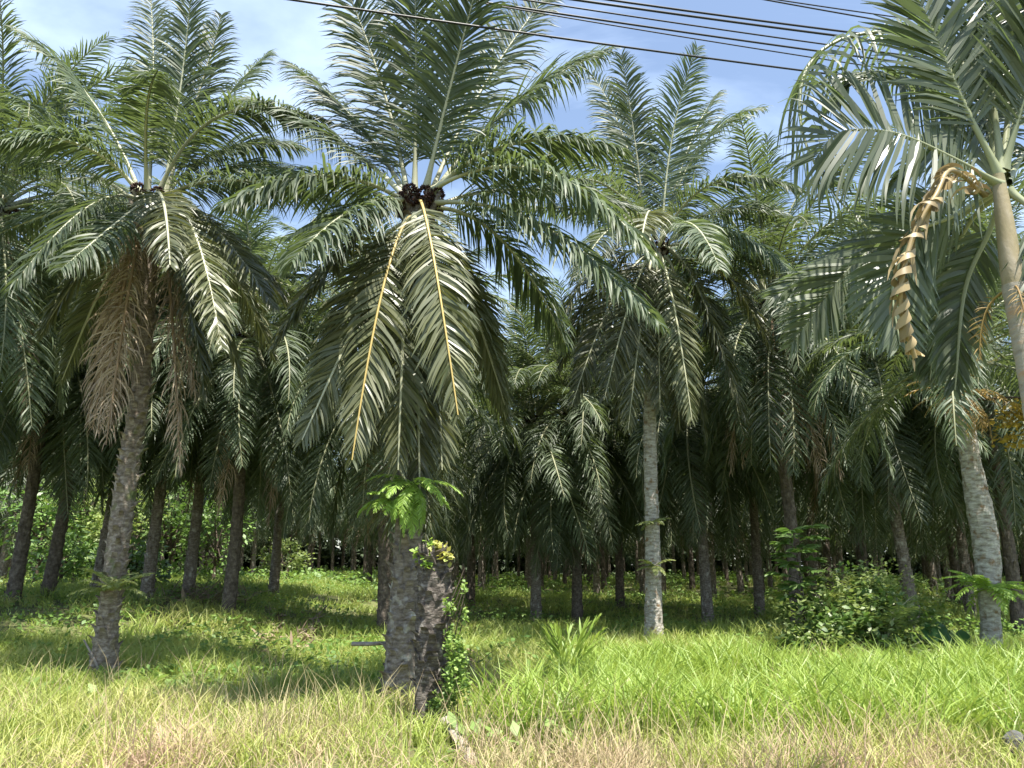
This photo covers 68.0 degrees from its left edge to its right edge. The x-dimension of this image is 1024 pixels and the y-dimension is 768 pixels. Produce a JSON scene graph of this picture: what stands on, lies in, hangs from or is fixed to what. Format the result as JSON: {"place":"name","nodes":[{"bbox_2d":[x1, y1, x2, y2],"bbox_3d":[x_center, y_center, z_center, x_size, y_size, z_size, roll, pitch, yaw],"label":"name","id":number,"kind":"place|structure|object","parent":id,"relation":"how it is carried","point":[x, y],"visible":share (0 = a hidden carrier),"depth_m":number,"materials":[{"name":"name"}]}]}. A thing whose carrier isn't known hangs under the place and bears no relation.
{"place":"outdoors","nodes":[
{"label":"outdoors","id":0,"kind":"place"},
{"bbox_2d":[0,571,1023,767],"bbox_3d":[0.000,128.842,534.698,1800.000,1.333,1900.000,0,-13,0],"label":"ground","id":1,"kind":"structure","parent":0,"point":[73,620],"depth_m":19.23,"materials":[{"name":"green plant"}]},
{"bbox_2d":[0,436,96,581],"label":"bush","id":2,"kind":"object","parent":1,"relation":"on","point":[4,565],"visible":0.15,"depth_m":38.83,"materials":[{"name":"green plant"}]},
{"bbox_2d":[0,475,99,583],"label":"broadleaf tree","id":3,"kind":"object","parent":1,"relation":"on","point":[48,509],"visible":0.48,"depth_m":32.27,"materials":[{"name":"green plant"}]},
{"bbox_2d":[6,515,98,583],"bbox_3d":[-17.130,6.606,29.315,3.596,3.168,4.075,5,-14,-21],"label":"shrub","id":4,"kind":"object","parent":1,"relation":"on","point":[69,566],"visible":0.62,"depth_m":28.84,"materials":[{"name":"green plant"}]},
{"bbox_2d":[33,466,136,584],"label":"broadleaf tree","id":5,"kind":"object","parent":1,"relation":"on","point":[83,524],"visible":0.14,"depth_m":34.12,"materials":[{"name":"green plant"}]},
{"bbox_2d":[0,0,175,440],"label":"oil palm","id":6,"kind":"object","parent":1,"relation":"on","point":[22,305],"visible":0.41,"depth_m":18.22,"materials":[{"name":"green plant"}]},
{"bbox_2d":[0,178,208,603],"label":"oil palm","id":7,"kind":"object","parent":1,"relation":"on","point":[40,449],"visible":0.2,"depth_m":21.18,"materials":[{"name":"green plant"}]},
{"bbox_2d":[0,163,231,599],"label":"oil palm","id":8,"kind":"object","parent":1,"relation":"on","point":[53,561],"visible":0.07,"depth_m":22.25,"materials":[{"name":"green plant"}]},
{"bbox_2d":[53,456,194,532],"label":"oil palm","id":9,"kind":"object","parent":1,"relation":"on","point":[175,498],"depth_m":39.61,"materials":[{"name":"green plant"}]},
{"bbox_2d":[72,460,176,580],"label":"broadleaf tree","id":10,"kind":"object","parent":1,"relation":"on","point":[97,535],"visible":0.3,"depth_m":32.78,"materials":[{"name":"green plant"}]},
{"bbox_2d":[6,243,249,593],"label":"oil palm","id":11,"kind":"object","parent":1,"relation":"on","point":[99,563],"visible":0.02,"depth_m":24.04,"materials":[{"name":"green plant"}]},
{"bbox_2d":[87,527,182,586],"bbox_3d":[-13.847,6.583,28.252,3.321,2.566,3.627,0,-13,0],"label":"shrub","id":12,"kind":"object","parent":1,"relation":"on","point":[136,563],"visible":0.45,"depth_m":27.82,"materials":[{"name":"green plant"}]},
{"bbox_2d":[97,478,187,577],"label":"oil palm","id":13,"kind":"object","parent":1,"relation":"on","point":[135,536],"visible":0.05,"depth_m":46.17,"materials":[{"name":"green plant"}]},
{"bbox_2d":[0,0,341,677],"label":"oil palm","id":14,"kind":"object","parent":1,"relation":"on","point":[150,227],"visible":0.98,"depth_m":13.58,"materials":[{"name":"green plant"}]},
{"bbox_2d":[67,568,154,598],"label":"epiphytic fern","id":15,"kind":"object","parent":14,"relation":"attached to","point":[111,585],"visible":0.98,"depth_m":12.38,"materials":[{"name":"green plant"}]},
{"bbox_2d":[20,184,329,600],"bbox_3d":[-10.876,0.283,24.567,9.688,13.565,8.684,2,-13,0],"label":"oil palm","id":16,"kind":"object","parent":1,"relation":"on","point":[147,586],"visible":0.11,"depth_m":23.03,"materials":[{"name":"green plant"}]},
{"bbox_2d":[136,474,224,580],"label":"broadleaf tree","id":17,"kind":"object","parent":1,"relation":"on","point":[184,517],"visible":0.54,"depth_m":35.16,"materials":[{"name":"green plant"}]},
{"bbox_2d":[60,211,340,600],"bbox_3d":[-10.324,0.704,25.248,9.212,13.156,9.219,1,-13,0],"label":"oil palm","id":18,"kind":"object","parent":1,"relation":"on","point":[192,554],"visible":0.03,"depth_m":24.34,"materials":[{"name":"green plant"}]},
{"bbox_2d":[160,489,258,574],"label":"oil palm","id":19,"kind":"object","parent":1,"relation":"on","point":[203,554],"visible":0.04,"depth_m":57.38,"materials":[{"name":"green plant"}]},
{"bbox_2d":[172,495,256,579],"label":"broadleaf tree","id":20,"kind":"object","parent":1,"relation":"on","point":[216,549],"visible":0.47,"depth_m":36.98,"materials":[{"name":"green plant"}]},
{"bbox_2d":[168,484,262,574],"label":"oil palm","id":21,"kind":"object","parent":1,"relation":"on","point":[213,534],"visible":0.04,"depth_m":51.34,"materials":[{"name":"green plant"}]},
{"bbox_2d":[167,477,273,577],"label":"oil palm","id":22,"kind":"object","parent":1,"relation":"on","point":[226,549],"visible":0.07,"depth_m":45.60,"materials":[{"name":"green plant"}]},
{"bbox_2d":[90,155,353,614],"bbox_3d":[-7.612,0.341,22.658,9.637,13.491,8.668,10,-17,-36],"label":"oil palm","id":23,"kind":"object","parent":1,"relation":"on","point":[243,455],"visible":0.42,"depth_m":21.15,"materials":[{"name":"green plant"}]},
{"bbox_2d":[152,573,291,608],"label":"weeds","id":24,"kind":"object","parent":1,"relation":"on","point":[204,593],"visible":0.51,"depth_m":23.21,"materials":[{"name":"green plant"}]},
{"bbox_2d":[171,460,306,529],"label":"oil palm","id":25,"kind":"object","parent":1,"relation":"on","point":[229,517],"visible":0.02,"depth_m":39.60,"materials":[{"name":"green plant"}]},
{"bbox_2d":[242,491,302,573],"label":"oil palm","id":26,"kind":"object","parent":1,"relation":"on","point":[255,535],"visible":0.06,"depth_m":68.87,"materials":[{"name":"green plant"}]},
{"bbox_2d":[194,279,371,598],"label":"oil palm","id":27,"kind":"object","parent":1,"relation":"on","point":[275,568],"visible":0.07,"depth_m":29.34,"materials":[{"name":"green plant"}]},
{"bbox_2d":[251,537,316,578],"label":"shrub","id":28,"kind":"object","parent":1,"relation":"on","point":[289,564],"visible":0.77,"depth_m":42.76,"materials":[{"name":"green plant"}]},
{"bbox_2d":[287,460,350,577],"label":"oil palm","id":29,"kind":"object","parent":1,"relation":"on","point":[297,524],"visible":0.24,"depth_m":74.80,"materials":[{"name":"green plant"}]},
{"bbox_2d":[164,582,495,668],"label":"weeds","id":30,"kind":"object","parent":1,"relation":"on","point":[182,593],"visible":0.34,"depth_m":19.68,"materials":[{"name":"green plant"}]},
{"bbox_2d":[327,471,362,572],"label":"oil palm","id":31,"kind":"object","parent":1,"relation":"on","point":[352,557],"visible":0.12,"depth_m":79.61,"materials":[{"name":"green plant"}]},
{"bbox_2d":[334,469,368,574],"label":"oil palm","id":32,"kind":"object","parent":1,"relation":"on","point":[364,560],"visible":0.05,"depth_m":74.44,"materials":[{"name":"green plant"}]},
{"bbox_2d":[323,461,389,582],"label":"oil palm","id":33,"kind":"object","parent":1,"relation":"on","point":[350,540],"visible":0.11,"depth_m":56.73,"materials":[{"name":"green plant"}]},
{"bbox_2d":[226,191,528,635],"bbox_3d":[-3.527,0.835,22.378,9.284,13.186,9.511,-3,-13,-1],"label":"oil palm","id":34,"kind":"object","parent":1,"relation":"on","point":[317,455],"visible":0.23,"depth_m":21.22,"materials":[{"name":"green plant"}]},
{"bbox_2d":[21,654,825,715],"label":"verge weeds","id":35,"kind":"object","parent":1,"relation":"on","point":[316,681],"visible":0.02,"depth_m":12.00,"materials":[{"name":"green plant"}]},
{"bbox_2d":[409,542,454,728],"bbox_3d":[-0.899,2.923,8.646,0.539,2.225,0.526,5,-14,-20],"label":"palm stump","id":36,"kind":"object","parent":1,"relation":"on","point":[435,587],"visible":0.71,"depth_m":8.55,"materials":[{"name":"grey wood"}]},
{"bbox_2d":[410,537,454,570],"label":"yellow vine","id":37,"kind":"object","parent":36,"relation":"attached to","point":[436,545],"visible":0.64,"depth_m":8.84,"materials":[{"name":"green plant"}]},
{"bbox_2d":[425,568,474,723],"bbox_3d":[-0.672,2.932,8.399,0.393,1.752,0.541,10,-16,-35],"label":"climbing vine","id":38,"kind":"object","parent":36,"relation":"attached to","point":[452,668],"visible":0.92,"depth_m":8.29,"materials":[{"name":"green plant"}]},
{"bbox_2d":[208,0,671,706],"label":"oil palm","id":39,"kind":"object","parent":1,"relation":"on","point":[412,318],"visible":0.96,"depth_m":11.00,"materials":[{"name":"green plant"}]},
{"bbox_2d":[357,491,409,518],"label":"epiphytic fern","id":40,"kind":"object","parent":39,"relation":"attached to","point":[387,506],"visible":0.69,"depth_m":9.97,"materials":[{"name":"green plant"}]},
{"bbox_2d":[347,452,470,552],"bbox_3d":[-1.439,1.725,10.706,1.859,1.451,1.877,0,-13,0],"label":"hanging fern","id":41,"kind":"object","parent":39,"relation":"attached to","point":[390,523],"visible":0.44,"depth_m":10.63,"materials":[{"name":"green plant"}]},
{"bbox_2d":[366,474,462,538],"bbox_3d":[-1.298,1.591,9.915,1.294,0.863,0.738,0,-13,0],"label":"epiphytic fern","id":42,"kind":"object","parent":39,"relation":"attached to","point":[413,494],"visible":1,"depth_m":9.89,"materials":[{"name":"green plant"}]},
{"bbox_2d":[440,716,478,765],"bbox_3d":[-0.503,3.473,7.401,0.157,0.271,1.068,5,-14,-19],"label":"log","id":43,"kind":"object","parent":1,"relation":"on","point":[454,734],"visible":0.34,"depth_m":7.43,"materials":[{"name":"brown wood"}]},
{"bbox_2d":[389,341,556,605],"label":"oil palm","id":44,"kind":"object","parent":1,"relation":"on","point":[470,580],"visible":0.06,"depth_m":32.69,"materials":[{"name":"green plant"}]},
{"bbox_2d":[390,402,560,592],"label":"oil palm","id":45,"kind":"object","parent":1,"relation":"on","point":[454,545],"visible":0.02,"depth_m":39.65,"materials":[{"name":"green plant"}]},
{"bbox_2d":[456,434,525,590],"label":"oil palm","id":46,"kind":"object","parent":1,"relation":"on","point":[481,570],"visible":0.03,"depth_m":51.13,"materials":[{"name":"green plant"}]},
{"bbox_2d":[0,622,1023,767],"bbox_3d":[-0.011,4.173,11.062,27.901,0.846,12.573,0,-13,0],"label":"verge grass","id":47,"kind":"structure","parent":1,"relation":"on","point":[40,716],"depth_m":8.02,"materials":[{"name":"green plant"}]},
{"bbox_2d":[0,632,1023,767],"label":"dry stalks","id":48,"kind":"object","parent":1,"relation":"on","point":[265,715],"visible":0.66,"depth_m":6.98,"materials":[{"name":"plant"}]},
{"bbox_2d":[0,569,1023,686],"bbox_3d":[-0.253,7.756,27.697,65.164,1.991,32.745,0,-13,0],"label":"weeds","id":49,"kind":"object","parent":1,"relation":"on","point":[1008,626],"visible":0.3,"depth_m":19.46,"materials":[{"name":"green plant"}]},
{"bbox_2d":[7,562,1023,600],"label":"plantation grass","id":50,"kind":"structure","parent":1,"relation":"on","point":[669,587],"depth_m":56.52,"materials":[{"name":"green plant"}]},
{"bbox_2d":[505,524,530,587],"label":"oil palm","id":51,"kind":"object","parent":1,"relation":"on","point":[529,570],"visible":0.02,"depth_m":56.62,"materials":[{"name":"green plant"}]},
{"bbox_2d":[26,530,1021,577],"bbox_3d":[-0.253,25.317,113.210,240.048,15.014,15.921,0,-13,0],"label":"fence","id":52,"kind":"object","parent":1,"relation":"on","point":[850,557],"visible":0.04,"depth_m":109.67,"materials":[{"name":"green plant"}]},
{"bbox_2d":[482,408,571,591],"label":"oil palm","id":53,"kind":"object","parent":1,"relation":"on","point":[542,566],"visible":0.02,"depth_m":45.28,"materials":[{"name":"green plant"}]},
{"bbox_2d":[431,290,672,622],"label":"oil palm","id":54,"kind":"object","parent":1,"relation":"on","point":[503,503],"visible":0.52,"depth_m":25.53,"materials":[{"name":"green plant"}]},
{"bbox_2d":[542,613,607,671],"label":"palm seedling","id":55,"kind":"object","parent":1,"relation":"on","point":[553,644],"visible":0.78,"depth_m":10.97,"materials":[{"name":"green plant"}]},
{"bbox_2d":[455,276,707,624],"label":"oil palm","id":56,"kind":"object","parent":1,"relation":"on","point":[604,521],"visible":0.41,"depth_m":25.47,"materials":[{"name":"green plant"}]},
{"bbox_2d":[541,387,656,598],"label":"oil palm","id":57,"kind":"object","parent":1,"relation":"on","point":[596,584],"visible":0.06,"depth_m":39.51,"materials":[{"name":"green plant"}]},
{"bbox_2d":[600,546,606,588],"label":"oil palm","id":58,"kind":"object","parent":1,"relation":"on","point":[603,568],"visible":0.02,"depth_m":56.64,"materials":[{"name":"brown plant"}]},
{"bbox_2d":[498,364,712,608],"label":"oil palm","id":59,"kind":"object","parent":1,"relation":"on","point":[619,578],"visible":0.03,"depth_m":31.82,"materials":[{"name":"green plant"}]},
{"bbox_2d":[591,420,690,593],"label":"oil palm","id":60,"kind":"object","parent":1,"relation":"on","point":[642,571],"visible":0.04,"depth_m":44.72,"materials":[{"name":"green plant"}]},
{"bbox_2d":[491,39,807,639],"bbox_3d":[3.890,-2.031,18.549,8.963,16.566,7.507,0,-13,0],"label":"oil palm","id":61,"kind":"object","parent":1,"relation":"on","point":[628,349],"visible":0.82,"depth_m":18.84,"materials":[{"name":"green plant"}]},
{"bbox_2d":[636,559,675,575],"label":"epiphytic fern","id":62,"kind":"object","parent":61,"relation":"attached to","point":[656,569],"visible":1,"depth_m":17.66,"materials":[{"name":"green plant"}]},
{"bbox_2d":[671,512,695,588],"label":"oil palm","id":63,"kind":"object","parent":1,"relation":"on","point":[691,574],"visible":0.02,"depth_m":56.52,"materials":[{"name":"brown plant"}]},
{"bbox_2d":[563,253,831,625],"bbox_3d":[6.044,1.780,26.078,8.752,13.248,9.178,-1,-13,0],"label":"oil palm","id":64,"kind":"object","parent":1,"relation":"on","point":[694,503],"visible":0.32,"depth_m":24.73,"materials":[{"name":"green plant"}]},
{"bbox_2d":[637,378,783,602],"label":"oil palm","id":65,"kind":"object","parent":1,"relation":"on","point":[711,536],"visible":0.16,"depth_m":39.06,"materials":[{"name":"green plant"}]},
{"bbox_2d":[665,480,801,595],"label":"oil palm","id":66,"kind":"object","parent":1,"relation":"on","point":[740,583],"visible":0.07,"depth_m":44.73,"materials":[{"name":"green plant"}]},
{"bbox_2d":[640,289,831,617],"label":"oil palm","id":67,"kind":"object","parent":1,"relation":"on","point":[758,589],"visible":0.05,"depth_m":29.01,"materials":[{"name":"green plant"}]},
{"bbox_2d":[716,466,802,592],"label":"oil palm","id":68,"kind":"object","parent":1,"relation":"on","point":[766,537],"visible":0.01,"depth_m":49.99,"materials":[{"name":"green plant"}]},
{"bbox_2d":[622,110,909,625],"bbox_3d":[7.718,0.114,21.531,8.845,14.213,9.113,8,-16,-31],"label":"oil palm","id":69,"kind":"object","parent":1,"relation":"on","point":[780,400],"visible":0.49,"depth_m":20.62,"materials":[{"name":"green plant"}]},
{"bbox_2d":[743,523,803,588],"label":"oil palm","id":70,"kind":"object","parent":1,"relation":"on","point":[770,580],"visible":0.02,"depth_m":56.61,"materials":[{"name":"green plant"}]},
{"bbox_2d":[765,524,831,646],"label":"sapling","id":71,"kind":"object","parent":1,"relation":"on","point":[807,548],"visible":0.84,"depth_m":15.30,"materials":[{"name":"green plant"}]},
{"bbox_2d":[722,442,877,601],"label":"oil palm","id":72,"kind":"object","parent":1,"relation":"on","point":[810,532],"visible":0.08,"depth_m":33.93,"materials":[{"name":"green plant"}]},
{"bbox_2d":[758,482,885,593],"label":"oil palm","id":73,"kind":"object","parent":1,"relation":"on","point":[825,545],"visible":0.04,"depth_m":39.54,"materials":[{"name":"green plant"}]},
{"bbox_2d":[709,278,941,588],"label":"oil palm","id":74,"kind":"object","parent":1,"relation":"on","point":[814,499],"visible":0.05,"depth_m":26.39,"materials":[{"name":"green plant"}]},
{"bbox_2d":[799,484,882,587],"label":"oil palm","id":75,"kind":"object","parent":1,"relation":"on","point":[839,556],"visible":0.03,"depth_m":45.58,"materials":[{"name":"green plant"}]},
{"bbox_2d":[809,572,903,616],"bbox_3d":[6.682,4.328,15.209,1.808,1.115,1.589,11,-17,-38],"label":"palm seedling","id":76,"kind":"object","parent":1,"relation":"on","point":[838,593],"visible":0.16,"depth_m":14.90,"materials":[{"name":"green plant"}]},
{"bbox_2d":[716,203,1019,632],"bbox_3d":[11.191,1.103,23.106,8.821,13.030,8.737,11,-17,-39],"label":"oil palm","id":77,"kind":"object","parent":1,"relation":"on","point":[890,486],"visible":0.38,"depth_m":21.86,"materials":[{"name":"green plant"}]},
{"bbox_2d":[766,557,971,656],"bbox_3d":[6.916,4.458,14.558,3.970,2.242,3.124,8,-16,-30],"label":"bush","id":78,"kind":"object","parent":1,"relation":"on","point":[844,620],"visible":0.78,"depth_m":14.52,"materials":[{"name":"green plant"}]},
{"bbox_2d":[846,594,919,637],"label":"palm seedling","id":79,"kind":"object","parent":1,"relation":"on","point":[902,612],"visible":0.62,"depth_m":14.34,"materials":[{"name":"green plant"}]},
{"bbox_2d":[757,0,1023,416],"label":"feather palm","id":80,"kind":"object","parent":1,"relation":"on","point":[985,78],"visible":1,"depth_m":4.22,"materials":[{"name":"green plant"}]},
{"bbox_2d":[792,144,1023,649],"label":"oil palm","id":81,"kind":"object","parent":1,"relation":"on","point":[984,531],"visible":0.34,"depth_m":15.06,"materials":[{"name":"green plant"}]},
{"bbox_2d":[904,359,1021,447],"bbox_3d":[8.448,0.338,14.323,1.664,1.825,1.834,10,-16,-35],"label":"orange fern","id":82,"kind":"object","parent":81,"relation":"attached to","point":[982,413],"visible":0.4,"depth_m":14.09,"materials":[{"name":"green plant"}]},
{"bbox_2d":[940,570,1023,614],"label":"epiphytic fern","id":83,"kind":"object","parent":81,"relation":"attached to","point":[980,580],"visible":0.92,"depth_m":14.05,"materials":[{"name":"green plant"}]},
{"bbox_2d":[975,396,1023,451],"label":"epiphyte branch","id":84,"kind":"object","parent":81,"relation":"attached to","point":[1018,414],"visible":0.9,"depth_m":14.22,"materials":[{"name":"orange plant"}]},
{"bbox_2d":[878,510,965,591],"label":"oil palm","id":85,"kind":"object","parent":1,"relation":"on","point":[931,570],"visible":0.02,"depth_m":50.98,"materials":[{"name":"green plant"}]},
{"bbox_2d":[839,169,1023,634],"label":"oil palm","id":86,"kind":"object","parent":1,"relation":"on","point":[1011,566],"visible":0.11,"depth_m":21.24,"materials":[{"name":"green plant"}]},
{"bbox_2d":[848,324,1023,616],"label":"oil palm","id":87,"kind":"object","parent":1,"relation":"on","point":[962,546],"visible":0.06,"depth_m":28.13,"materials":[{"name":"green plant"}]},
{"bbox_2d":[910,621,969,651],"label":"taro plant","id":88,"kind":"object","parent":1,"relation":"on","point":[964,636],"visible":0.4,"depth_m":14.49,"materials":[{"name":"green plant"}]},
{"bbox_2d":[865,399,1019,602],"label":"oil palm","id":89,"kind":"object","parent":1,"relation":"on","point":[946,567],"visible":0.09,"depth_m":39.19,"materials":[{"name":"green plant"}]},
{"bbox_2d":[874,451,1022,608],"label":"oil palm","id":90,"kind":"object","parent":1,"relation":"on","point":[952,555],"visible":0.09,"depth_m":33.96,"materials":[{"name":"green plant"}]},
{"bbox_2d":[1002,730,1023,754],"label":"stone","id":91,"kind":"object","parent":1,"relation":"on","point":[1019,736],"visible":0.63,"depth_m":7.45,"materials":[{"name":"grey stone"}]},
{"bbox_2d":[0,652,1023,767],"bbox_3d":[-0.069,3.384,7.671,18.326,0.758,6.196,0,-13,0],"label":"dry grass","id":92,"kind":"structure","parent":0,"point":[497,763],"depth_m":6.66,"materials":[{"name":"plant"}]},
{"bbox_2d":[0,0,1023,565],"label":"sky","id":93,"kind":"structure","parent":0,"point":[291,29],"materials":[{"name":"blue"}]},
{"bbox_2d":[288,0,839,75],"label":"overhead cable","id":94,"kind":"object","parent":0,"point":[491,28],"visible":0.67,"depth_m":11.54,"materials":[{"name":"black plastic"}]},
{"bbox_2d":[479,0,895,60],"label":"overhead cable","id":95,"kind":"object","parent":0,"point":[632,24],"visible":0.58,"depth_m":12.40,"materials":[{"name":"black plastic"}]},
{"bbox_2d":[468,1,910,72],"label":"overhead cable","id":96,"kind":"object","parent":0,"point":[670,34],"visible":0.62,"depth_m":12.38,"materials":[{"name":"black plastic"}]},
{"bbox_2d":[570,0,867,39],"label":"overhead cable","id":97,"kind":"object","parent":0,"point":[695,16],"visible":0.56,"depth_m":12.69,"materials":[{"name":"black plastic"}]},
{"bbox_2d":[522,0,935,59],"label":"overhead cable","id":98,"kind":"object","parent":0,"point":[698,25],"visible":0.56,"depth_m":12.59,"materials":[{"name":"black plastic"}]},
{"bbox_2d":[441,626,1023,757],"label":"tall grass","id":99,"kind":"structure","parent":0,"point":[876,680],"depth_m":8.50,"materials":[{"name":"green plant"}]},
{"bbox_2d":[605,0,973,47],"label":"overhead cable","id":100,"kind":"object","parent":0,"point":[721,15],"visible":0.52,"depth_m":12.85,"materials":[{"name":"black plastic"}]},
{"bbox_2d":[777,0,910,19],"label":"overhead cable","id":101,"kind":"object","parent":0,"point":[839,8],"visible":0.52,"depth_m":13.55,"materials":[{"name":"black plastic"}]},
{"bbox_2d":[765,0,972,35],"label":"overhead cable","id":102,"kind":"object","parent":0,"point":[822,10],"visible":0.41,"depth_m":13.45,"materials":[{"name":"black plastic"}]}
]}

